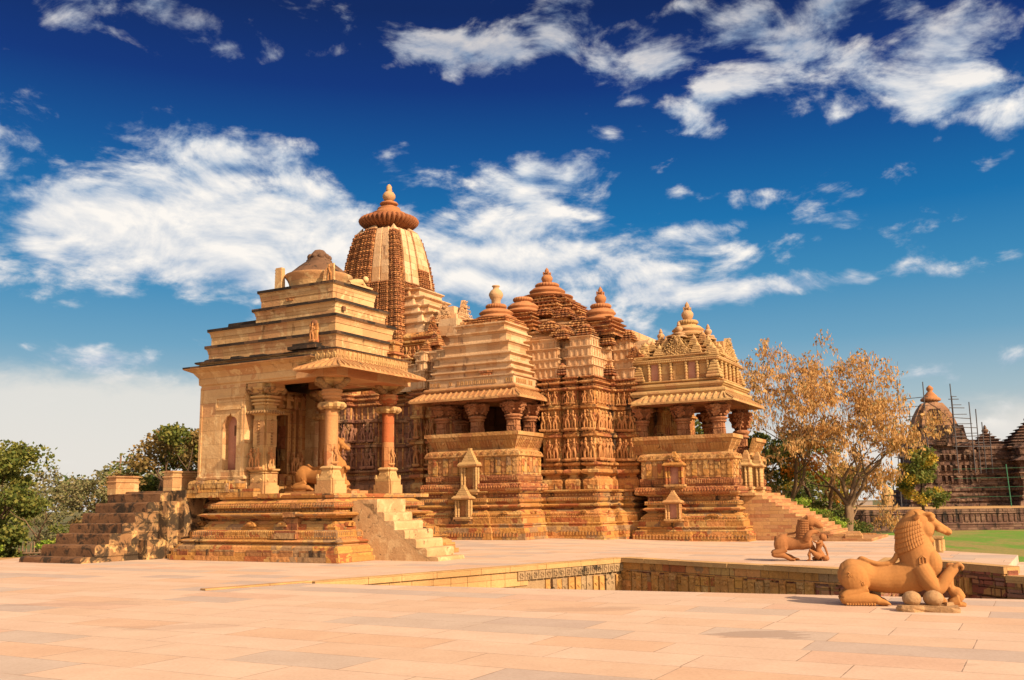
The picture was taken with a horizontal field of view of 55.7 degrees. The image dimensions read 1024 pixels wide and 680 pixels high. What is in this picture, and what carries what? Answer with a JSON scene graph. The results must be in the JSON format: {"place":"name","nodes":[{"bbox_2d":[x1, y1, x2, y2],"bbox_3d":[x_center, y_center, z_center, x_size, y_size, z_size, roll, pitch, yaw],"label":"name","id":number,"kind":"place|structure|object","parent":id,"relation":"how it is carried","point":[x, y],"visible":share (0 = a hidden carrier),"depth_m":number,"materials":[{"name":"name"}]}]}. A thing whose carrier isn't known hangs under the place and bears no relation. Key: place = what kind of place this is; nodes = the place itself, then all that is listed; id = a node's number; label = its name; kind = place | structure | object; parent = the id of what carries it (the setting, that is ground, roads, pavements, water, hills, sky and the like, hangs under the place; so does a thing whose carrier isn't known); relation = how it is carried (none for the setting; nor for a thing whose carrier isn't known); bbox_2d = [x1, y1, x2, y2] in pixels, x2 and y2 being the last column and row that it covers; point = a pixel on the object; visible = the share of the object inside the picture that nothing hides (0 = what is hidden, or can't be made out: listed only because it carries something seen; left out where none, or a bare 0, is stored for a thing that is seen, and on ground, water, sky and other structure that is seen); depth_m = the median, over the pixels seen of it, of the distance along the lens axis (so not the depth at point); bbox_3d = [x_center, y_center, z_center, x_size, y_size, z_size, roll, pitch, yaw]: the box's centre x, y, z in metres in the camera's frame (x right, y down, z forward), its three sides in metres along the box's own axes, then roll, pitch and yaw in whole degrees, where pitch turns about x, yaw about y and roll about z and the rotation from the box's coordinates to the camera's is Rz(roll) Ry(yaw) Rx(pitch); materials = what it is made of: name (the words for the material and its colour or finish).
{"place":"outdoors","nodes":[
{"label":"outdoors","id":0,"kind":"place"},
{"bbox_2d":[5,500,894,554],"bbox_3d":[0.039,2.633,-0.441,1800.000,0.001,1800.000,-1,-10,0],"label":"garden ground","id":1,"kind":"structure","parent":0,"point":[66,520],"depth_m":136.23,"materials":[{"name":"green plant"}]},
{"bbox_2d":[0,534,5,551],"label":"bush","id":2,"kind":"object","parent":1,"relation":"on","point":[2,537],"visible":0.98,"depth_m":38.03,"materials":[{"name":"green plant"}]},
{"bbox_2d":[6,542,40,555],"bbox_3d":[-19.239,9.252,41.475,15.325,1.301,0.142,0,-10,-3],"label":"picket fence","id":3,"kind":"object","parent":1,"relation":"on","point":[33,552],"visible":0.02,"depth_m":41.43,"materials":[{"name":"grey wood"}]},
{"bbox_2d":[0,481,52,529],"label":"hedge tree","id":4,"kind":"object","parent":1,"relation":"on","point":[16,520],"visible":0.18,"depth_m":86.01,"materials":[{"name":"green plant"}]},
{"bbox_2d":[0,439,60,557],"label":"broad tree","id":5,"kind":"object","parent":1,"relation":"on","point":[14,456],"visible":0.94,"depth_m":40.23,"materials":[{"name":"green plant"}]},
{"bbox_2d":[0,504,85,555],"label":"bush","id":6,"kind":"object","parent":1,"relation":"on","point":[50,537],"visible":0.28,"depth_m":48.38,"materials":[{"name":"green plant"}]},
{"bbox_2d":[0,465,85,554],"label":"scrub tree","id":7,"kind":"object","parent":1,"relation":"on","point":[54,477],"visible":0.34,"depth_m":45.18,"materials":[{"name":"green plant"}]},
{"bbox_2d":[0,467,92,523],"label":"tree","id":8,"kind":"object","parent":1,"relation":"on","point":[66,478],"visible":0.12,"depth_m":176.32,"materials":[{"name":"green plant"}]},
{"bbox_2d":[34,522,69,548],"bbox_3d":[-17.497,8.459,39.687,2.691,2.437,3.491,-5,-10,25],"label":"bush","id":9,"kind":"object","parent":1,"relation":"on","point":[48,541],"visible":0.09,"depth_m":39.07,"materials":[{"name":"green plant"}]},
{"bbox_2d":[46,472,107,519],"bbox_3d":[-18.912,8.150,43.453,3.702,4.427,3.549,5,-11,-31],"label":"scrub tree","id":10,"kind":"object","parent":1,"relation":"on","point":[86,485],"visible":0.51,"depth_m":43.29,"materials":[{"name":"green plant"}]},
{"bbox_2d":[49,480,106,518],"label":"hedge tree","id":11,"kind":"object","parent":1,"relation":"on","point":[83,500],"depth_m":82.04,"materials":[{"name":"green plant"}]},
{"bbox_2d":[111,456,124,472],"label":"utility pole","id":12,"kind":"object","parent":1,"relation":"on","point":[120,461],"visible":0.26,"depth_m":94.37,"materials":[{"name":"grey wood"}]},
{"bbox_2d":[77,463,174,501],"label":"tree","id":13,"kind":"object","parent":1,"relation":"on","point":[105,471],"visible":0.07,"depth_m":164.46,"materials":[{"name":"green plant"}]},
{"bbox_2d":[103,421,198,491],"bbox_3d":[-21.942,9.827,65.095,9.379,8.401,9.185,-1,-10,0],"label":"round tree","id":14,"kind":"object","parent":1,"relation":"on","point":[168,439],"visible":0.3,"depth_m":63.30,"materials":[{"name":"green plant"}]},
{"bbox_2d":[156,444,197,488],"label":"slender tree","id":15,"kind":"object","parent":1,"relation":"on","point":[183,469],"visible":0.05,"depth_m":67.05,"materials":[{"name":"green plant"}]},
{"bbox_2d":[695,419,703,434],"bbox_3d":[9.927,8.533,65.909,7.473,10.209,6.427,-2,-10,7],"label":"leafy tree","id":16,"kind":"object","parent":1,"relation":"on","point":[698,429],"visible":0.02,"depth_m":63.51,"materials":[{"name":"green plant"}]},
{"bbox_2d":[748,430,810,501],"bbox_3d":[16.494,9.554,63.423,5.815,7.189,5.879,-6,-11,28],"label":"leafy tree","id":17,"kind":"object","parent":1,"relation":"on","point":[766,452],"visible":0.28,"depth_m":62.00,"materials":[{"name":"green plant"}]},
{"bbox_2d":[764,463,827,497],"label":"tree","id":18,"kind":"object","parent":1,"relation":"on","point":[811,487],"visible":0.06,"depth_m":185.86,"materials":[{"name":"green plant"}]},
{"bbox_2d":[729,329,880,500],"bbox_3d":[17.025,5.580,57.124,8.765,13.034,11.001,-4,-10,16],"label":"pod tree","id":19,"kind":"object","parent":1,"relation":"on","point":[807,387],"visible":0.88,"depth_m":56.43,"materials":[{"name":"pale bark"},{"name":"dry orange-brown leaf"},{"name":"brown seed pods"}]},
{"bbox_2d":[785,496,832,519],"bbox_3d":[14.831,9.474,50.013,3.244,2.916,2.888,-1,-10,0],"label":"bush","id":20,"kind":"object","parent":1,"relation":"on","point":[804,503],"visible":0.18,"depth_m":50.61,"materials":[{"name":"green plant"}]},
{"bbox_2d":[791,470,850,500],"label":"tree","id":21,"kind":"object","parent":1,"relation":"on","point":[827,484],"visible":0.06,"depth_m":195.14,"materials":[{"name":"green plant"}]},
{"bbox_2d":[777,442,868,516],"bbox_3d":[20.297,9.710,63.852,6.483,6.913,8.230,-5,-10,23],"label":"leafy tree","id":22,"kind":"object","parent":1,"relation":"on","point":[808,475],"visible":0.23,"depth_m":64.10,"materials":[{"name":"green plant"}]},
{"bbox_2d":[814,456,851,508],"bbox_3d":[19.890,9.804,59.666,2.594,5.366,1.930,-1,-10,0],"label":"tree","id":23,"kind":"object","parent":1,"relation":"on","point":[832,482],"visible":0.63,"depth_m":59.73,"materials":[{"name":"green plant"}]},
{"bbox_2d":[824,509,849,527],"bbox_3d":[17.663,10.357,53.309,2.633,2.164,2.724,-1,-10,0],"label":"bush","id":24,"kind":"object","parent":1,"relation":"on","point":[843,522],"visible":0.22,"depth_m":53.42,"materials":[{"name":"green plant"}]},
{"bbox_2d":[811,500,873,532],"bbox_3d":[19.567,10.959,58.526,4.089,2.657,3.703,-6,-11,28],"label":"bush","id":25,"kind":"object","parent":1,"relation":"on","point":[818,505],"visible":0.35,"depth_m":58.66,"materials":[{"name":"green plant"}]},
{"bbox_2d":[764,352,953,532],"bbox_3d":[20.294,6.823,58.558,10.113,12.010,9.089,-1,-10,0],"label":"pod tree","id":26,"kind":"object","parent":1,"relation":"on","point":[897,440],"visible":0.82,"depth_m":57.27,"materials":[{"name":"pale bark"},{"name":"dry orange-brown leaf"},{"name":"brown seed pods"}]},
{"bbox_2d":[0,535,1023,679],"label":"terrace pavement","id":27,"kind":"structure","parent":0,"point":[160,619],"depth_m":13.05,"materials":[{"name":"beige stone"}]},
{"bbox_2d":[19,249,464,563],"bbox_3d":[-7.812,1.917,32.158,13.180,10.560,8.756,-6,-11,29],"label":"stone shrine","id":28,"kind":"object","parent":27,"relation":"on","point":[296,359],"visible":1,"depth_m":31.50,"materials":[{"name":"stone"}]},
{"bbox_2d":[284,490,367,494],"bbox_3d":[-6.166,5.083,32.106,2.750,0.150,0.900,-6,-11,27],"label":"statue base","id":29,"kind":"object","parent":28,"relation":"on","point":[348,491],"visible":0.43,"depth_m":31.82,"materials":[{"name":"stone"}]},
{"bbox_2d":[292,437,358,491],"bbox_3d":[-6.252,4.127,32.251,2.297,1.834,0.818,-6,-11,27],"label":"lion statue","id":30,"kind":"object","parent":29,"relation":"on","point":[305,478],"visible":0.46,"depth_m":32.18,"materials":[{"name":"stone"}]},
{"bbox_2d":[338,184,887,541],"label":"great temple","id":31,"kind":"structure","parent":27,"relation":"on","point":[546,407],"depth_m":46.10,"materials":[{"name":"stone"}]},
{"bbox_2d":[771,515,828,560],"bbox_3d":[7.665,5.293,25.896,1.488,1.206,0.524,-3,-10,14],"label":"lion statue","id":32,"kind":"object","parent":27,"relation":"on","point":[805,531],"visible":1,"depth_m":25.76,"materials":[{"name":"brown stone"}]},
{"bbox_2d":[837,509,966,606],"bbox_3d":[6.008,3.377,15.056,1.847,1.475,0.658,-3,-10,15],"label":"lion statue","id":33,"kind":"object","parent":27,"relation":"on","point":[917,567],"visible":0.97,"depth_m":14.91,"materials":[{"name":"stone"}]},
{"bbox_2d":[896,603,960,612],"bbox_3d":[6.043,3.900,14.115,0.877,0.092,0.480,-3,-10,14],"label":"broken slab","id":34,"kind":"object","parent":27,"relation":"on","point":[922,607],"depth_m":13.97,"materials":[{"name":"stone"}]},
{"bbox_2d":[902,591,921,604],"bbox_3d":[5.867,3.796,14.225,0.270,0.221,0.259,-1,-10,0],"label":"stone ball","id":35,"kind":"object","parent":34,"relation":"on","point":[911,597],"visible":0.85,"depth_m":14.14,"materials":[{"name":"beige stone"}]},
{"bbox_2d":[923,590,943,605],"bbox_3d":[6.157,3.777,14.166,0.280,0.237,0.277,-1,-10,0],"label":"stone ball","id":36,"kind":"object","parent":34,"relation":"on","point":[933,598],"visible":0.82,"depth_m":14.07,"materials":[{"name":"beige stone"}]},
{"bbox_2d":[944,602,953,605],"bbox_3d":[6.357,3.846,14.083,0.156,0.070,0.099,1,-10,-8],"label":"stone chip","id":37,"kind":"object","parent":34,"relation":"on","point":[948,603],"visible":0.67,"depth_m":14.05,"materials":[{"name":"beige stone"}]},
{"bbox_2d":[0,0,1023,511],"label":"sky","id":38,"kind":"structure","parent":0,"point":[784,171],"materials":[{"name":"blue"}]},
{"bbox_2d":[827,501,872,505],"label":"garden wall","id":39,"kind":"structure","parent":0,"point":[867,502],"depth_m":173.16,"materials":[{"name":"beige stone"}]},
{"bbox_2d":[881,487,895,504],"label":"pavilion","id":40,"kind":"structure","parent":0,"point":[887,492],"depth_m":180.61,"materials":[{"name":"stone"}]},
{"bbox_2d":[932,536,944,552],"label":"carved block","id":41,"kind":"structure","parent":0,"point":[938,543],"depth_m":28.68,"materials":[{"name":"stone"}]},
{"bbox_2d":[885,529,1023,561],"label":"lawn","id":42,"kind":"structure","parent":0,"point":[1010,542],"depth_m":56.05,"materials":[{"name":"green plant"}]},
{"bbox_2d":[806,505,1023,530],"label":"stone platform","id":43,"kind":"structure","parent":42,"relation":"on","point":[982,517],"depth_m":76.04,"materials":[{"name":"beige stone"}]},
{"bbox_2d":[891,380,992,506],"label":"scaffolding","id":44,"kind":"object","parent":43,"relation":"on","point":[954,427],"visible":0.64,"depth_m":90.64,"materials":[{"name":"metal"}]},
{"bbox_2d":[893,385,1023,506],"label":"distant temple","id":45,"kind":"structure","parent":43,"relation":"on","point":[1009,452],"depth_m":90.87,"materials":[{"name":"stone"}]},
{"bbox_2d":[954,464,1023,505],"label":"scaffolding","id":46,"kind":"object","parent":43,"relation":"on","point":[1007,477],"visible":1,"depth_m":83.11,"materials":[{"name":"metal"}]},
{"bbox_2d":[893,445,951,510],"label":"young tree","id":47,"kind":"object","parent":42,"relation":"on","point":[925,462],"visible":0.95,"depth_m":72.12,"materials":[{"name":"green plant"}]},
{"bbox_2d":[1009,555,1023,594],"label":"pavement","id":48,"kind":"structure","parent":0,"point":[1015,562],"depth_m":25.00,"materials":[{"name":"beige stone"}]},
{"label":"pit floor","id":49,"kind":"structure","parent":0,"visible":0},
{"bbox_2d":[200,557,622,590],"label":"pit wall","id":50,"kind":"structure","parent":49,"relation":"on","point":[596,574],"depth_m":25.19,"materials":[{"name":"sandstone"},{"name":"stone"}]},
{"bbox_2d":[621,557,887,595],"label":"pit wall","id":51,"kind":"structure","parent":49,"relation":"on","point":[654,574],"depth_m":24.99,"materials":[{"name":"stone"}]},
{"bbox_2d":[872,557,903,596],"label":"pit wall","id":52,"kind":"structure","parent":49,"relation":"on","point":[890,594],"depth_m":25.08,"materials":[{"name":"stone"}]},
{"bbox_2d":[917,560,1019,598],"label":"pit wall","id":53,"kind":"structure","parent":49,"relation":"on","point":[979,580],"depth_m":23.12,"materials":[{"name":"stone"}]},
{"bbox_2d":[1005,575,1023,598],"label":"pit wall","id":54,"kind":"structure","parent":49,"relation":"on","point":[1015,583],"depth_m":22.14,"materials":[{"name":"stone"}]}
]}

